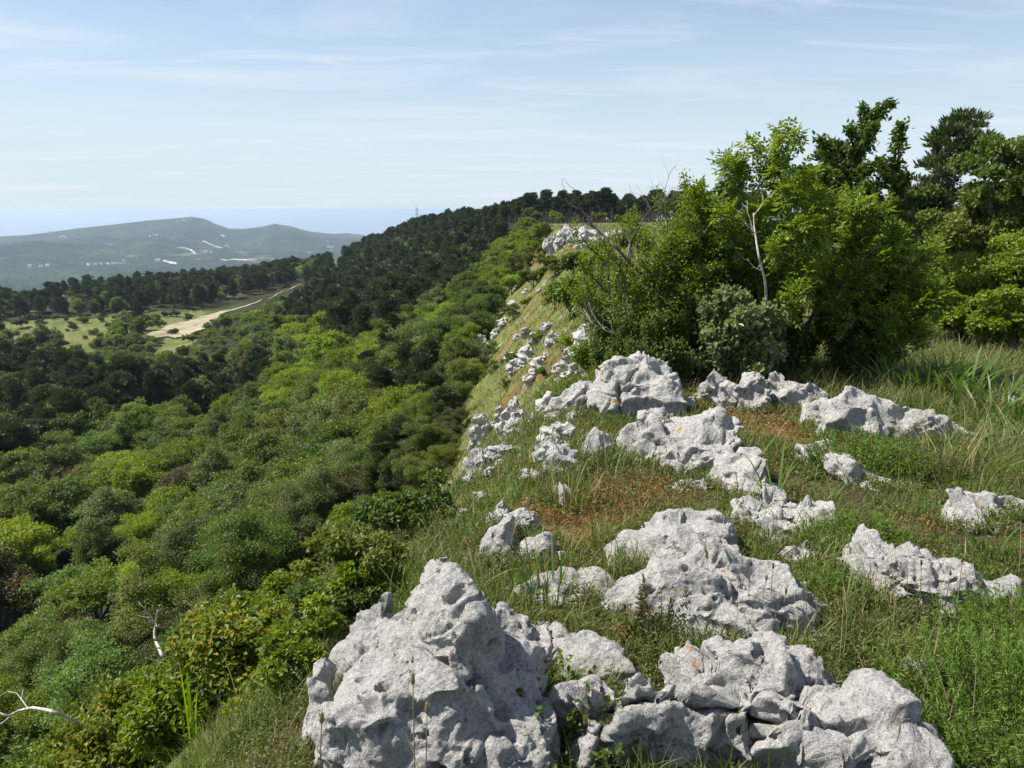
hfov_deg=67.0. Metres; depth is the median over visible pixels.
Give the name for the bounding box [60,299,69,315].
pine tree
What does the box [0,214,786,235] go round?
sea
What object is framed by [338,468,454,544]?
shrub
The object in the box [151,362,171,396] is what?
pine tree
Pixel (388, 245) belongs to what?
pine tree
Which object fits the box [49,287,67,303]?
pine tree
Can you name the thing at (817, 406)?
rock
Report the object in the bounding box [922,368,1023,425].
iris clump
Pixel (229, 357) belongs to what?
broadleaf tree
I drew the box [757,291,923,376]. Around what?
bush
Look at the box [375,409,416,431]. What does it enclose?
broadleaf tree
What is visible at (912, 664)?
rock
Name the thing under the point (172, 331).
shrub
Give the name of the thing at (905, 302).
young tree
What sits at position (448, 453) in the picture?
broadleaf tree
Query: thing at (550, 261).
shrub
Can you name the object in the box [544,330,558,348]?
rock
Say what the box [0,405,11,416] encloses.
pine tree
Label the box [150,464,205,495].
broadleaf tree
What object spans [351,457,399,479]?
broadleaf tree
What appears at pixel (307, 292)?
pine tree
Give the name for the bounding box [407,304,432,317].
broadleaf tree
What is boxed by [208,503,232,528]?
broadleaf tree
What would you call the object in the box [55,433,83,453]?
broadleaf tree
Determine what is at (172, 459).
broadleaf tree
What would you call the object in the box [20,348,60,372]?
pine tree
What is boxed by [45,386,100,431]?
pine tree
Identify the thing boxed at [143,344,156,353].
broadleaf tree
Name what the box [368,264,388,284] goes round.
pine tree
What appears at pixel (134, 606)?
broadleaf tree
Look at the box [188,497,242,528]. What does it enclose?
broadleaf tree
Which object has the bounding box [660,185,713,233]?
pine tree
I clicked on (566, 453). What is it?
rock
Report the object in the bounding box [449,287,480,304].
broadleaf tree
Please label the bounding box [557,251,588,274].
shrub
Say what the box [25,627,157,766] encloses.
broadleaf tree
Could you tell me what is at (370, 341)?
broadleaf tree
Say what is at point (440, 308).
broadleaf tree
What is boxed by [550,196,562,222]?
pine tree
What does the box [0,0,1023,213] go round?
sky
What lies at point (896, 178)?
young tree
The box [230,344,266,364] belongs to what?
broadleaf tree
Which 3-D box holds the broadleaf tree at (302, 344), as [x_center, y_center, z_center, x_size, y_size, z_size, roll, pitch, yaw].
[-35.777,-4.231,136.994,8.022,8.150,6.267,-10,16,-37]
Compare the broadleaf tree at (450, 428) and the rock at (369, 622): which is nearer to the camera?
the rock at (369, 622)
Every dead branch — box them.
[0,691,86,727]
[138,605,167,664]
[562,180,675,308]
[569,278,656,345]
[626,183,680,261]
[649,159,677,235]
[742,187,771,343]
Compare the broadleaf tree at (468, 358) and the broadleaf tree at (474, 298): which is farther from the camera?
the broadleaf tree at (474, 298)
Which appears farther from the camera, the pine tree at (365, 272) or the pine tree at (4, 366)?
the pine tree at (365, 272)
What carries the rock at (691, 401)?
on the ground at (172, 343)
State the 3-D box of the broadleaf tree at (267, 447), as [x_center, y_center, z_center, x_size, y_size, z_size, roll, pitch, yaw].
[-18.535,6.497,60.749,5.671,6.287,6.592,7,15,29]
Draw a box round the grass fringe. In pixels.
[272,383,1023,767]
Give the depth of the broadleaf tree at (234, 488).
46.45 m
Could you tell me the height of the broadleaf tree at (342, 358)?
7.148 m
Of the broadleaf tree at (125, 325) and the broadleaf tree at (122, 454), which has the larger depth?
the broadleaf tree at (125, 325)
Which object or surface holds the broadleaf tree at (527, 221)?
on the ground at (172, 343)
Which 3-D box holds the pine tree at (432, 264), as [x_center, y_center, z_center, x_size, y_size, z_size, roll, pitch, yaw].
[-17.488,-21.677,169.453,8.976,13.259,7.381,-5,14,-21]
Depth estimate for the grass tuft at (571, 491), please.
4.31 m
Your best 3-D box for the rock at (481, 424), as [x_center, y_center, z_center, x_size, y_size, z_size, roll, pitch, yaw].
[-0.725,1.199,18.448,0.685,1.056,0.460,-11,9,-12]
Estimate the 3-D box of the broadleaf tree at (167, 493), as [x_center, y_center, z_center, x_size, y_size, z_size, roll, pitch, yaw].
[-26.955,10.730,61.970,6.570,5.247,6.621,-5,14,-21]
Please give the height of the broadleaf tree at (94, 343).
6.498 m
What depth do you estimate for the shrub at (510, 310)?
61.27 m
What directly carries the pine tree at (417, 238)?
on the ground at (172, 343)
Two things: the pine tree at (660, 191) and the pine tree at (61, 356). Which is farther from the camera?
the pine tree at (660, 191)
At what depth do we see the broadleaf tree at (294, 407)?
69.20 m
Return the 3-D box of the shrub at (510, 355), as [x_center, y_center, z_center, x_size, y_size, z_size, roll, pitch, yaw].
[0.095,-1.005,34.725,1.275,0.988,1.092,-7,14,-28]
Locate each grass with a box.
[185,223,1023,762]
[683,285,1023,423]
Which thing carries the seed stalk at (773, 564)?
on the ground at (172, 343)
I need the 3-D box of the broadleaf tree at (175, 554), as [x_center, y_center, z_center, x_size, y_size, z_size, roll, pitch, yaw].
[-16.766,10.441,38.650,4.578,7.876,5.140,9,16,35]
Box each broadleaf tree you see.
[0,329,14,339]
[0,371,23,381]
[0,411,13,417]
[0,446,49,486]
[0,473,47,513]
[0,476,77,574]
[0,513,62,616]
[0,544,30,586]
[0,563,43,629]
[0,602,73,693]
[0,615,131,689]
[0,673,56,765]
[0,721,41,767]
[1,298,10,316]
[5,617,143,692]
[7,604,87,633]
[10,443,97,485]
[16,562,103,616]
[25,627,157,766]
[28,322,51,335]
[30,458,88,488]
[30,474,97,565]
[32,329,50,346]
[32,410,101,441]
[32,429,81,446]
[35,556,129,624]
[43,341,57,347]
[44,332,63,342]
[45,337,64,346]
[49,327,62,333]
[51,455,99,474]
[51,525,115,565]
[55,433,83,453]
[69,517,130,606]
[72,298,89,316]
[72,429,102,455]
[73,485,147,541]
[77,488,142,520]
[78,674,118,723]
[80,473,113,495]
[83,393,117,424]
[83,423,136,455]
[85,362,99,367]
[88,335,105,349]
[89,454,170,507]
[91,349,104,361]
[93,409,121,430]
[94,413,119,430]
[94,448,147,461]
[103,537,188,644]
[107,333,123,345]
[107,508,166,561]
[109,296,122,313]
[111,396,156,453]
[112,320,129,330]
[113,313,131,333]
[113,404,165,441]
[114,326,126,343]
[116,641,158,674]
[123,584,209,668]
[127,333,141,338]
[127,565,221,620]
[128,323,143,334]
[128,448,198,495]
[129,435,212,460]
[132,314,148,338]
[132,445,196,483]
[133,414,167,450]
[134,479,197,513]
[134,517,213,587]
[139,496,202,550]
[139,497,184,543]
[140,486,173,512]
[141,424,188,453]
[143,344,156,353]
[144,430,194,450]
[150,404,205,436]
[150,449,194,491]
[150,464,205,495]
[151,589,255,667]
[152,350,184,360]
[161,512,272,580]
[167,394,204,417]
[172,424,196,436]
[174,344,190,356]
[178,494,227,551]
[180,462,204,493]
[182,508,310,587]
[184,537,277,615]
[187,443,241,498]
[188,288,196,305]
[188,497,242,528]
[191,418,209,451]
[194,458,273,506]
[196,374,215,407]
[198,405,233,438]
[199,477,298,527]
[201,431,222,451]
[201,442,256,471]
[203,410,264,451]
[206,393,236,418]
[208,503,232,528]
[215,313,232,328]
[216,346,228,354]
[222,503,260,520]
[225,344,249,362]
[225,396,261,413]
[228,428,303,469]
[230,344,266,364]
[232,312,242,321]
[232,395,260,413]
[232,402,251,417]
[235,323,251,338]
[235,380,268,399]
[237,348,251,369]
[238,377,274,392]
[244,427,302,446]
[244,475,325,571]
[245,454,330,554]
[247,333,273,348]
[247,407,301,438]
[248,323,264,333]
[249,320,264,326]
[249,386,295,414]
[256,399,291,416]
[256,454,288,480]
[257,368,271,380]
[258,365,310,392]
[261,450,305,483]
[261,459,364,533]
[263,378,295,412]
[264,311,291,330]
[267,302,287,316]
[269,350,298,366]
[272,335,297,350]
[274,464,352,575]
[276,322,304,335]
[279,416,315,440]
[280,315,297,323]
[282,338,297,352]
[283,436,367,495]
[284,398,333,429]
[284,405,308,434]
[285,428,317,455]
[286,369,334,396]
[286,379,318,411]
[289,410,370,471]
[291,335,313,342]
[292,340,313,356]
[294,314,311,324]
[296,359,318,369]
[297,319,316,334]
[297,383,360,433]
[299,329,351,361]
[302,365,316,371]
[308,310,333,330]
[308,325,337,334]
[312,367,358,395]
[313,330,349,343]
[315,372,364,402]
[318,512,383,570]
[319,345,362,370]
[324,469,395,514]
[325,439,374,480]
[330,386,398,421]
[332,365,402,402]
[336,408,375,442]
[345,356,380,379]
[347,332,370,349]
[350,330,368,343]
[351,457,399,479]
[355,335,392,352]
[355,439,432,491]
[357,423,392,448]
[358,408,405,438]
[367,384,429,419]
[368,317,405,344]
[374,341,402,376]
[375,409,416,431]
[381,309,410,328]
[385,320,429,355]
[390,453,445,491]
[391,392,425,414]
[392,303,422,340]
[398,390,452,422]
[400,414,460,451]
[404,320,428,339]
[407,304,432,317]
[409,339,441,362]
[413,422,456,444]
[416,282,448,312]
[416,315,461,350]
[420,442,463,470]
[424,301,457,325]
[426,368,465,404]
[429,380,473,410]
[432,330,489,370]
[432,415,465,444]
[433,407,469,427]
[436,293,457,306]
[438,302,477,317]
[440,321,487,344]
[444,356,482,372]
[445,270,481,295]
[447,300,461,310]
[447,356,485,405]
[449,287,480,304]
[451,286,474,299]
[457,313,489,341]
[460,243,477,257]
[460,308,496,334]
[466,292,508,316]
[466,293,496,311]
[469,278,502,296]
[472,264,502,278]
[477,267,512,285]
[479,343,493,360]
[481,247,500,259]
[481,313,501,325]
[486,285,508,299]
[487,241,502,249]
[487,253,504,262]
[491,241,517,252]
[502,229,524,242]
[505,259,524,273]
[508,225,527,236]
[516,216,540,230]
[517,245,533,253]
[520,207,536,216]
[524,240,539,250]
[528,223,545,238]
[531,211,542,221]
[540,222,553,238]
[548,210,562,222]
[914,179,1010,269]
[946,130,1023,259]
[988,181,1023,235]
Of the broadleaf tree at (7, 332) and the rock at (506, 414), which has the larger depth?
the broadleaf tree at (7, 332)
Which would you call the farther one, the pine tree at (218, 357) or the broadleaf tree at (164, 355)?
the broadleaf tree at (164, 355)
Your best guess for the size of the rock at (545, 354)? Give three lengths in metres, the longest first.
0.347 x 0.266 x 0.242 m
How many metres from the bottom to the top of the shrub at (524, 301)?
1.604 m
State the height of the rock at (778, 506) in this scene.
0.356 m
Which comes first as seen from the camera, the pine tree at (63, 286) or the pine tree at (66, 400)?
the pine tree at (66, 400)
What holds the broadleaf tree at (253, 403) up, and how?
on the ground at (172, 343)
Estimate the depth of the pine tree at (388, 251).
347.56 m
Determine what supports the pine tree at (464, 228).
on the ground at (172, 343)
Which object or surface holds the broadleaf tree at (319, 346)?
on the ground at (172, 343)
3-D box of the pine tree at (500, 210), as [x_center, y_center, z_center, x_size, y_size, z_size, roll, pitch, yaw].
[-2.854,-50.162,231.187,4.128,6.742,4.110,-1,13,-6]
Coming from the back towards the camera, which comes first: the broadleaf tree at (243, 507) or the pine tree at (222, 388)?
the pine tree at (222, 388)
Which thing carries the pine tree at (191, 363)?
on the ground at (172, 343)
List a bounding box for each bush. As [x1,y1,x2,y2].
[554,167,784,382]
[565,316,667,372]
[569,262,645,339]
[584,303,709,383]
[631,214,788,373]
[681,283,807,383]
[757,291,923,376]
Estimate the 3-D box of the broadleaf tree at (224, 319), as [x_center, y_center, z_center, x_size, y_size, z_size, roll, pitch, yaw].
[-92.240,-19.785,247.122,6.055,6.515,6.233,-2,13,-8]
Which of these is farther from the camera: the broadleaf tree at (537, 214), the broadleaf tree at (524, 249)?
the broadleaf tree at (537, 214)
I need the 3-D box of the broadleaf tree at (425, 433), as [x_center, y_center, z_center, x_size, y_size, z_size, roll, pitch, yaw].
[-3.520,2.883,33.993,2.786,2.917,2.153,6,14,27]
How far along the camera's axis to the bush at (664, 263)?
8.28 m
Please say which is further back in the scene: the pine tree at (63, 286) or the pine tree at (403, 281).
the pine tree at (63, 286)
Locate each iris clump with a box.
[744,442,827,490]
[842,347,967,393]
[888,340,1021,401]
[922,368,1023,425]
[955,512,1023,567]
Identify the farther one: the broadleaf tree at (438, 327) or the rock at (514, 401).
the broadleaf tree at (438, 327)
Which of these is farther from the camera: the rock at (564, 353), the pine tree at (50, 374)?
the pine tree at (50, 374)
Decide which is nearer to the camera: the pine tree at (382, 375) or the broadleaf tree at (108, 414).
the pine tree at (382, 375)
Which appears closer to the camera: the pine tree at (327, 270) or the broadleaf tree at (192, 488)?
the broadleaf tree at (192, 488)
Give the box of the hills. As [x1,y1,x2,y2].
[0,217,363,296]
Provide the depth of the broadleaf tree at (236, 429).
71.67 m
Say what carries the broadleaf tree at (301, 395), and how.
on the ground at (172, 343)
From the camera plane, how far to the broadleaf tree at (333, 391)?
69.84 m
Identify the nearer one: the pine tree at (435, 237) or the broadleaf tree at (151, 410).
the broadleaf tree at (151, 410)
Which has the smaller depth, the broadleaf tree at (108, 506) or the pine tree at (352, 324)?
the broadleaf tree at (108, 506)
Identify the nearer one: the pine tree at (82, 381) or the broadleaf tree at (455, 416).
the broadleaf tree at (455, 416)
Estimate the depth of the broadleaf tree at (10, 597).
50.41 m
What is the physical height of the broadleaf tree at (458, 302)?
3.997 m
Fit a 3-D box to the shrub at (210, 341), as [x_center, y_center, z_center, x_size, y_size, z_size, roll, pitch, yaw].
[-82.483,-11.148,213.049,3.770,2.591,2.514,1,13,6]
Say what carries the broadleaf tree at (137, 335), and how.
on the ground at (172, 343)
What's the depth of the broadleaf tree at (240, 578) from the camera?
31.56 m
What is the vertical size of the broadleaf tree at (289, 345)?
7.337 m
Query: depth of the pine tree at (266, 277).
379.65 m
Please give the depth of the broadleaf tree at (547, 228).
111.78 m
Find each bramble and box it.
[516,663,638,767]
[531,639,575,695]
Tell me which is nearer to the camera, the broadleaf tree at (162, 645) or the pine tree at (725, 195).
the broadleaf tree at (162, 645)
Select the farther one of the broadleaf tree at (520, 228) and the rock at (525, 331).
the broadleaf tree at (520, 228)
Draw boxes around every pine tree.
[0,287,12,293]
[0,338,13,356]
[0,359,12,372]
[0,375,19,384]
[0,376,31,420]
[0,383,19,406]
[0,403,17,416]
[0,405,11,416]
[0,413,23,423]
[0,420,41,454]
[0,431,16,457]
[8,345,31,372]
[9,294,27,318]
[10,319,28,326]
[13,439,33,450]
[15,341,33,350]
[15,383,63,418]
[17,400,33,420]
[19,298,30,318]
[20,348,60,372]
[20,359,36,385]
[21,360,52,383]
[23,366,55,387]
[24,417,56,443]
[26,292,37,312]
[27,441,56,463]
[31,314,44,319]
[31,401,49,416]
[32,295,46,313]
[32,405,59,418]
[37,290,48,303]
[44,290,51,304]
[45,370,63,384]
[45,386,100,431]
[46,284,56,289]
[46,348,72,370]
[48,297,62,313]
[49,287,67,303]
[54,282,61,288]
[54,360,80,387]
[60,280,68,294]
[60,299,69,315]
[63,357,88,372]
[65,373,94,401]
[68,349,90,366]
[69,277,80,290]
[72,284,81,294]
[80,274,94,285]
[80,384,121,421]
[80,390,90,412]
[81,365,103,384]
[83,285,93,297]
[88,354,104,365]
[89,302,100,314]
[90,361,119,392]
[97,297,106,313]
[104,291,113,308]
[104,368,143,410]
[108,354,146,396]
[110,300,120,312]
[112,287,125,307]
[118,277,124,287]
[122,275,133,293]
[122,286,130,307]
[125,283,137,305]
[129,290,146,307]
[131,301,146,319]
[132,356,151,401]
[133,277,143,288]
[138,369,171,408]
[138,369,176,402]
[143,290,156,307]
[144,281,159,306]
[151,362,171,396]
[158,277,170,291]
[158,292,168,307]
[165,286,175,307]
[165,355,183,367]
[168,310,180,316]
[169,370,183,395]
[170,365,197,404]
[171,288,180,303]
[176,283,192,308]
[178,271,188,280]
[179,357,202,379]
[180,379,211,415]
[191,285,206,306]
[194,285,209,306]
[196,352,210,362]
[197,371,217,406]
[201,360,219,371]
[205,282,219,304]
[206,373,234,402]
[210,353,228,368]
[214,270,224,284]
[215,382,232,400]
[219,363,233,371]
[227,279,239,298]
[227,384,239,395]
[237,367,255,387]
[243,277,254,294]
[247,345,262,373]
[251,357,271,381]
[252,273,266,293]
[257,349,290,369]
[261,271,268,286]
[272,271,284,283]
[283,297,296,314]
[285,269,295,279]
[288,300,308,314]
[288,306,305,316]
[290,288,305,297]
[300,284,313,291]
[301,295,313,305]
[302,266,309,282]
[302,289,311,296]
[310,290,323,300]
[310,302,325,318]
[313,299,324,306]
[319,299,353,332]
[320,276,335,284]
[321,266,331,278]
[323,256,335,266]
[326,285,343,301]
[337,265,345,271]
[340,287,363,327]
[342,322,354,336]
[343,249,351,260]
[344,302,376,342]
[348,266,360,275]
[348,274,360,286]
[351,277,365,290]
[355,349,376,363]
[358,364,398,398]
[359,267,371,278]
[360,236,366,245]
[361,342,399,368]
[362,245,373,257]
[362,431,403,493]
[365,261,375,267]
[367,278,391,292]
[367,289,383,303]
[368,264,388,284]
[368,293,400,329]
[369,299,378,322]
[374,249,386,260]
[376,312,403,344]
[382,249,391,264]
[383,241,392,250]
[385,274,402,291]
[387,422,412,455]
[388,226,394,236]
[388,415,417,426]
[390,340,418,380]
[394,247,409,262]
[394,274,413,295]
[394,299,411,313]
[395,364,422,387]
[397,265,412,274]
[401,280,422,300]
[401,373,418,391]
[407,274,431,283]
[408,246,423,253]
[408,338,444,375]
[408,370,449,398]
[410,220,419,231]
[410,256,419,272]
[411,233,425,247]
[416,253,429,266]
[416,291,433,313]
[417,256,442,275]
[417,281,433,297]
[418,214,427,227]
[422,235,427,252]
[423,236,433,250]
[426,229,443,253]
[427,359,448,371]
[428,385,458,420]
[429,214,435,226]
[430,278,449,294]
[439,218,450,231]
[439,245,463,266]
[440,254,459,270]
[441,273,455,282]
[447,214,454,225]
[449,231,466,245]
[451,257,466,280]
[453,217,459,231]
[458,224,471,236]
[460,253,481,272]
[462,206,471,220]
[465,237,477,252]
[468,209,475,220]
[473,243,491,254]
[477,236,486,244]
[480,205,489,216]
[483,221,493,240]
[486,209,497,222]
[488,233,493,244]
[490,222,507,239]
[496,205,508,218]
[496,221,511,236]
[500,207,509,218]
[514,206,523,216]
[522,192,536,216]
[532,198,542,209]
[539,189,553,222]
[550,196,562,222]
[557,190,569,222]
[560,203,570,221]
[569,190,583,202]
[570,196,580,221]
[577,201,589,219]
[584,192,595,222]
[592,191,607,222]
[599,187,613,221]
[606,194,617,219]
[624,198,636,210]
[636,200,646,220]
[645,197,657,221]
[651,189,665,220]
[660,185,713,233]
[663,198,672,218]
[710,177,745,234]
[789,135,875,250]
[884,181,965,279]
[910,105,1004,268]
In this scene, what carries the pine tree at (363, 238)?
on the ground at (172, 343)
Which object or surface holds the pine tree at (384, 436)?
on the ground at (172, 343)
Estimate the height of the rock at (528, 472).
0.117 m
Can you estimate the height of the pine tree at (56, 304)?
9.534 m
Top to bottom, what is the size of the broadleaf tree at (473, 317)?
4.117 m
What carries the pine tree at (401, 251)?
on the ground at (172, 343)
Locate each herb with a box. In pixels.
[534,372,594,403]
[559,359,600,387]
[608,607,740,672]
[621,573,649,638]
[644,586,688,633]
[683,393,713,415]
[788,502,923,555]
[790,558,872,612]
[814,593,953,646]
[865,613,1023,767]
[924,574,1023,674]
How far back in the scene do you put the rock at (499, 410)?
18.13 m
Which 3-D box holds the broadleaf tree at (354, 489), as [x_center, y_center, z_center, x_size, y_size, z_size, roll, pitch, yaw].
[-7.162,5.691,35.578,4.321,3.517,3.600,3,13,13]
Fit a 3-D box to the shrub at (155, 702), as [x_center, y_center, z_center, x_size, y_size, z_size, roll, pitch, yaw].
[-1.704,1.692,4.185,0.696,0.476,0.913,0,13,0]
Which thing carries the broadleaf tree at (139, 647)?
on the ground at (172, 343)
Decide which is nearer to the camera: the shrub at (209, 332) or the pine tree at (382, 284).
the pine tree at (382, 284)
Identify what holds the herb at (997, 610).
on the ground at (172, 343)
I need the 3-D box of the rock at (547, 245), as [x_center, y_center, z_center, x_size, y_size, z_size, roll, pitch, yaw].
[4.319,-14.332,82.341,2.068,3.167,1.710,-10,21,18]
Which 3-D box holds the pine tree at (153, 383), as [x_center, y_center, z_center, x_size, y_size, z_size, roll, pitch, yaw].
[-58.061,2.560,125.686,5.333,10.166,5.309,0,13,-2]
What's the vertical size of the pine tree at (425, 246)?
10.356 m
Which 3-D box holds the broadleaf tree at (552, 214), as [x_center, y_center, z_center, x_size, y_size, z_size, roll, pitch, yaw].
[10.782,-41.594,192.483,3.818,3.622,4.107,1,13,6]
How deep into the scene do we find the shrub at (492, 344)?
53.28 m
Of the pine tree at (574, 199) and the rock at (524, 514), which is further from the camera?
the pine tree at (574, 199)
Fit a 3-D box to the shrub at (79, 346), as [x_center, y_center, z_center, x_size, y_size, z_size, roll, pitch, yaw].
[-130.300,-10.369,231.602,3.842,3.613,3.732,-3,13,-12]
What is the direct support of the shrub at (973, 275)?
on the ground at (172, 343)
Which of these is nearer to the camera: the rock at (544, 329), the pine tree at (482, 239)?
the rock at (544, 329)
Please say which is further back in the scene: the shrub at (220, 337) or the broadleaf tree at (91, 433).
the shrub at (220, 337)
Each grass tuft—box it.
[174,660,198,747]
[491,520,592,608]
[540,456,609,513]
[830,406,1023,489]
[910,397,1023,475]
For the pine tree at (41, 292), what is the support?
on the ground at (172, 343)
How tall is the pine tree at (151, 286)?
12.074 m
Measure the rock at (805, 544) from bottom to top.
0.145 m
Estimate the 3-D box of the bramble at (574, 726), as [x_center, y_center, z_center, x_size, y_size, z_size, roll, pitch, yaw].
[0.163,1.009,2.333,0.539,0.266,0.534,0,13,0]
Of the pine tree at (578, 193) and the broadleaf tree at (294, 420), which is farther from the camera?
the pine tree at (578, 193)
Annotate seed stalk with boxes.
[318,708,324,767]
[409,669,415,767]
[423,698,430,767]
[736,549,743,596]
[748,559,752,595]
[770,562,774,594]
[805,575,806,630]
[918,560,922,622]
[943,569,951,618]
[955,556,963,621]
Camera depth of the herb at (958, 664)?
2.47 m
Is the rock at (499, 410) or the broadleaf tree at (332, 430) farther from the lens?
the broadleaf tree at (332, 430)
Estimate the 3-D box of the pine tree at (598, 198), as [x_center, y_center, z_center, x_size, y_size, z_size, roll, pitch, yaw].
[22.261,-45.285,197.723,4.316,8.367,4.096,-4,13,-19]
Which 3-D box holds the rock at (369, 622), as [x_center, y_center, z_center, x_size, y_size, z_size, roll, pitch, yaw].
[-0.570,0.976,2.968,0.280,0.324,0.495,0,13,0]
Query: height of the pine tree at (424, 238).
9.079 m
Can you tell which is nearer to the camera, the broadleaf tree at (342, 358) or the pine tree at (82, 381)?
the broadleaf tree at (342, 358)
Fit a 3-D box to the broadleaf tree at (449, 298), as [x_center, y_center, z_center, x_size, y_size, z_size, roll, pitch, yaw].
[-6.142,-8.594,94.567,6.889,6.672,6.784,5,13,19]
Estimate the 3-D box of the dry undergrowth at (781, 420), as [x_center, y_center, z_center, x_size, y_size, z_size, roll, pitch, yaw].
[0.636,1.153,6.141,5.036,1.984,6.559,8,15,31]
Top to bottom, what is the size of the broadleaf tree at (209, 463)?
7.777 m
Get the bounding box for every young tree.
[678,174,780,313]
[700,117,850,376]
[779,180,910,373]
[797,97,942,297]
[834,213,959,378]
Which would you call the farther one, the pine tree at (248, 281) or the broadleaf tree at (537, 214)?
the pine tree at (248, 281)
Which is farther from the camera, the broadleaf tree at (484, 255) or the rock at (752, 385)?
the broadleaf tree at (484, 255)
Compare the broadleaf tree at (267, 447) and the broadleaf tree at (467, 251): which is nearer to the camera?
the broadleaf tree at (267, 447)
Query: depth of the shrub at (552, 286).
26.99 m
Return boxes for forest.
[0,189,767,767]
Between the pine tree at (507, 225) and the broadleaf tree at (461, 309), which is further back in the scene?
the pine tree at (507, 225)
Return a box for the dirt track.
[147,284,298,337]
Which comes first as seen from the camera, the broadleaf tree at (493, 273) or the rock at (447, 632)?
the rock at (447, 632)
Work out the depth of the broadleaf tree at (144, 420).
92.35 m
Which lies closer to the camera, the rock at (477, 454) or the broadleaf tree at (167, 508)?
the rock at (477, 454)
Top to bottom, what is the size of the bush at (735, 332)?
1.189 m
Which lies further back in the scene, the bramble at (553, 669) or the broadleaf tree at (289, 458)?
the broadleaf tree at (289, 458)
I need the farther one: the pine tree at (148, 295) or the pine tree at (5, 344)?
the pine tree at (148, 295)
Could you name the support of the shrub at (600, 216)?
on the ground at (172, 343)
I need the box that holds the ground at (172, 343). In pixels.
[0,221,1023,767]
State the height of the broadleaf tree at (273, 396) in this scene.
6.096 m
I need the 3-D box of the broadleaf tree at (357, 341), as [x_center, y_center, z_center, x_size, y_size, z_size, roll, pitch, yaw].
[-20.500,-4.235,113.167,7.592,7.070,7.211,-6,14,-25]
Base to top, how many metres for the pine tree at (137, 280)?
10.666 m
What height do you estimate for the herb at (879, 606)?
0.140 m
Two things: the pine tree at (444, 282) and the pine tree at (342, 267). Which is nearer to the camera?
the pine tree at (444, 282)
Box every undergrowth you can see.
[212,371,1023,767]
[406,381,978,766]
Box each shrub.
[0,740,53,767]
[1,697,88,767]
[34,319,43,323]
[39,668,163,767]
[44,755,118,767]
[67,323,78,329]
[70,343,83,349]
[76,316,89,322]
[87,328,98,333]
[96,332,103,336]
[104,322,112,326]
[111,646,227,767]
[114,661,172,693]
[144,314,157,321]
[151,319,166,327]
[152,590,299,715]
[161,311,167,316]
[163,587,327,721]
[166,328,178,333]
[169,597,216,662]
[180,333,197,341]
[183,313,193,319]
[203,329,215,334]
[205,339,219,344]
[210,336,225,339]
[211,344,228,349]
[213,339,227,344]
[214,568,333,612]
[229,327,236,333]
[254,591,350,693]
[283,578,378,638]
[288,520,412,580]
[326,555,400,615]
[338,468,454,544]
[386,488,441,534]
[479,340,498,352]
[483,360,503,373]
[494,303,521,320]
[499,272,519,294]
[499,352,517,362]
[499,375,511,389]
[503,252,536,271]
[517,268,546,287]
[519,296,532,308]
[527,328,543,340]
[534,360,551,377]
[535,243,546,254]
[535,252,562,277]
[541,279,560,306]
[543,274,598,316]
[553,335,573,350]
[554,214,565,223]
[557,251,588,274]
[578,242,606,267]
[591,212,606,223]
[608,214,632,229]
[615,229,638,253]
[802,423,940,482]
[866,439,983,480]
[923,254,985,330]
[932,286,1011,347]
[940,227,1023,340]
[964,283,1023,350]
[978,249,1023,284]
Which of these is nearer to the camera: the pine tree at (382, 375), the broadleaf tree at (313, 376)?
the pine tree at (382, 375)
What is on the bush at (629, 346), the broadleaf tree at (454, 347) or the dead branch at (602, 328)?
the dead branch at (602, 328)
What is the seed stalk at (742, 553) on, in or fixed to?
on the ground at (172, 343)
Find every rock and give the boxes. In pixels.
[302,658,336,744]
[311,557,570,767]
[328,592,393,692]
[454,506,467,516]
[461,475,475,482]
[462,449,489,475]
[467,413,490,447]
[467,440,473,452]
[472,334,487,345]
[472,491,490,499]
[475,733,550,767]
[478,514,518,563]
[482,466,499,477]
[483,444,520,460]
[486,512,499,524]
[489,421,494,429]
[490,328,500,339]
[492,499,511,522]
[493,405,503,422]
[495,406,528,440]
[496,317,507,328]
[503,508,538,530]
[505,358,519,375]
[505,427,518,438]
[507,396,522,409]
[512,334,518,340]
[514,531,556,561]
[514,566,624,606]
[516,345,533,367]
[519,327,531,338]
[519,468,539,481]
[522,374,534,388]
[526,332,541,346]
[528,356,543,376]
[531,440,552,466]
[535,391,553,413]
[537,421,576,442]
[539,321,552,334]
[540,380,591,419]
[542,236,555,255]
[542,352,548,359]
[542,437,579,472]
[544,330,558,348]
[547,630,975,767]
[550,361,568,374]
[551,629,636,688]
[552,482,571,505]
[553,224,576,251]
[557,551,566,563]
[559,363,581,380]
[561,346,571,362]
[566,410,577,421]
[568,324,591,362]
[570,226,579,239]
[578,226,598,247]
[582,427,611,458]
[585,350,687,420]
[600,508,827,641]
[608,230,621,235]
[616,406,744,474]
[664,478,706,491]
[683,396,695,410]
[694,371,737,409]
[706,447,784,497]
[730,487,835,545]
[730,506,751,525]
[733,371,771,412]
[765,371,828,410]
[777,545,815,566]
[794,438,900,491]
[799,397,827,425]
[799,540,817,556]
[813,385,977,443]
[836,523,1022,623]
[903,656,935,681]
[941,487,1023,531]
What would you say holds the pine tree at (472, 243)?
on the ground at (172, 343)
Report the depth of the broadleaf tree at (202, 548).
37.39 m
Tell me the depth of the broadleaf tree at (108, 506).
58.47 m
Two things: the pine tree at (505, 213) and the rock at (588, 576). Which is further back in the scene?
the pine tree at (505, 213)
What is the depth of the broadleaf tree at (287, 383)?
92.13 m
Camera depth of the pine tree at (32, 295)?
331.61 m
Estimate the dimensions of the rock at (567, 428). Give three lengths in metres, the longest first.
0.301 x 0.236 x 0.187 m
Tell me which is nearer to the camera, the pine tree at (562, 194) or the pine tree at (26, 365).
the pine tree at (26, 365)

